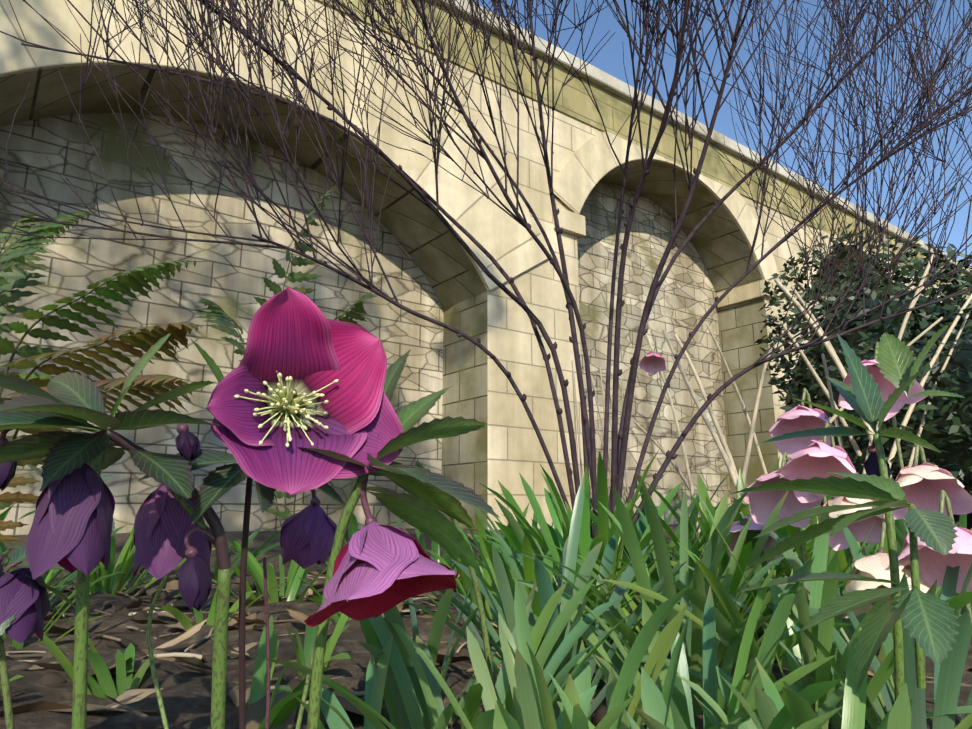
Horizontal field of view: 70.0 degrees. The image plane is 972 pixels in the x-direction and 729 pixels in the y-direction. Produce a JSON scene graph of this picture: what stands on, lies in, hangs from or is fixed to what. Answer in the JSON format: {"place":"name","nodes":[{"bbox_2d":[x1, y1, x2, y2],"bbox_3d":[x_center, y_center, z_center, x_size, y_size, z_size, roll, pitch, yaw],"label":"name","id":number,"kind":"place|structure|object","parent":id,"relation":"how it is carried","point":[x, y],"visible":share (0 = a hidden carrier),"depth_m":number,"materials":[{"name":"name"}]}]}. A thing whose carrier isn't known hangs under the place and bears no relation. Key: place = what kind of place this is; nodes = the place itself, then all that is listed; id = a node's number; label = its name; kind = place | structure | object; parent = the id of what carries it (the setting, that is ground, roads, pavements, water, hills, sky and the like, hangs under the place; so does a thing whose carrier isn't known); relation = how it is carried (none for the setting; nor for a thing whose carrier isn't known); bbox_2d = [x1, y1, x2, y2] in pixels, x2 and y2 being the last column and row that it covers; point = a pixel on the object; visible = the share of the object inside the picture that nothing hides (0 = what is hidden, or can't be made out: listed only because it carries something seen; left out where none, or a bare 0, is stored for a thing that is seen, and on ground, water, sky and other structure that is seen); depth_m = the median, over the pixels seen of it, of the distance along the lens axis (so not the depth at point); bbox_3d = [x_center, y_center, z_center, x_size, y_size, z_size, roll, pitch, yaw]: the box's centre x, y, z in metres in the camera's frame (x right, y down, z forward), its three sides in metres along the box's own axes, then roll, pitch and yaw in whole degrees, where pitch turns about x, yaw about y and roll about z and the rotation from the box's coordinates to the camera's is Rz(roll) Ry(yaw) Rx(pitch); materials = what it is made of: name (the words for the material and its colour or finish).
{"place":"outdoors","nodes":[
{"label":"outdoors","id":0,"kind":"place"},
{"bbox_2d":[0,525,971,728],"bbox_3d":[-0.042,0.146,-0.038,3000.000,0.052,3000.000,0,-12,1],"label":"ground","id":1,"kind":"structure","parent":0,"point":[187,699],"depth_m":0.71,"materials":[{"name":"soil"}]},
{"bbox_2d":[0,186,376,568],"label":"ferns","id":2,"kind":"object","parent":1,"relation":"on","point":[17,252],"visible":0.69,"depth_m":0.94,"materials":[{"name":"green plant"}]},
{"bbox_2d":[0,321,971,728],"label":"hellebore","id":3,"kind":"object","parent":1,"relation":"on","point":[76,401],"depth_m":0.31,"materials":[{"name":"green plant"}]},
{"bbox_2d":[0,287,890,642],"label":"purple hellebore flowers","id":4,"kind":"object","parent":3,"relation":"attached to","point":[304,343],"visible":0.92,"depth_m":0.29,"materials":[{"name":"purple plant"}]},
{"bbox_2d":[234,371,338,446],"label":"flower stamens","id":5,"kind":"object","parent":4,"relation":"attached to","point":[288,404],"visible":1,"depth_m":0.29,"materials":[{"name":"yellow plant"}]},
{"bbox_2d":[638,352,971,617],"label":"pink hellebore flowers","id":6,"kind":"object","parent":3,"relation":"attached to","point":[923,485],"visible":0.69,"depth_m":0.60,"materials":[{"name":"pink plant"}]},
{"bbox_2d":[0,0,971,535],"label":"stone wall","id":7,"kind":"structure","parent":1,"relation":"on","point":[432,268],"depth_m":6.54,"materials":[{"name":"stone"}]},
{"bbox_2d":[0,450,971,728],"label":"bulb foliage","id":8,"kind":"object","parent":1,"relation":"on","point":[548,624],"visible":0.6,"depth_m":0.47,"materials":[{"name":"green plant"}]},
{"bbox_2d":[0,0,971,538],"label":"shrub branches","id":9,"kind":"object","parent":1,"relation":"on","point":[928,90],"visible":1,"depth_m":1.25,"materials":[{"name":"brown plant"}]},
{"bbox_2d":[0,564,971,728],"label":"ground litter","id":10,"kind":"object","parent":1,"relation":"on","point":[255,713],"visible":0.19,"depth_m":0.72,"materials":[{"name":"brown plant"}]},
{"bbox_2d":[572,254,971,537],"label":"dry stems","id":11,"kind":"object","parent":1,"relation":"on","point":[724,450],"visible":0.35,"depth_m":3.24,"materials":[{"name":"beige plant"}]},
{"bbox_2d":[754,223,971,530],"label":"evergreen bush","id":12,"kind":"object","parent":1,"relation":"on","point":[947,430],"visible":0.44,"depth_m":4.68,"materials":[{"name":"green plant"}]},
{"bbox_2d":[63,0,971,347],"label":"sky","id":13,"kind":"structure","parent":0,"point":[609,59],"materials":[{"name":"blue"}]}
]}

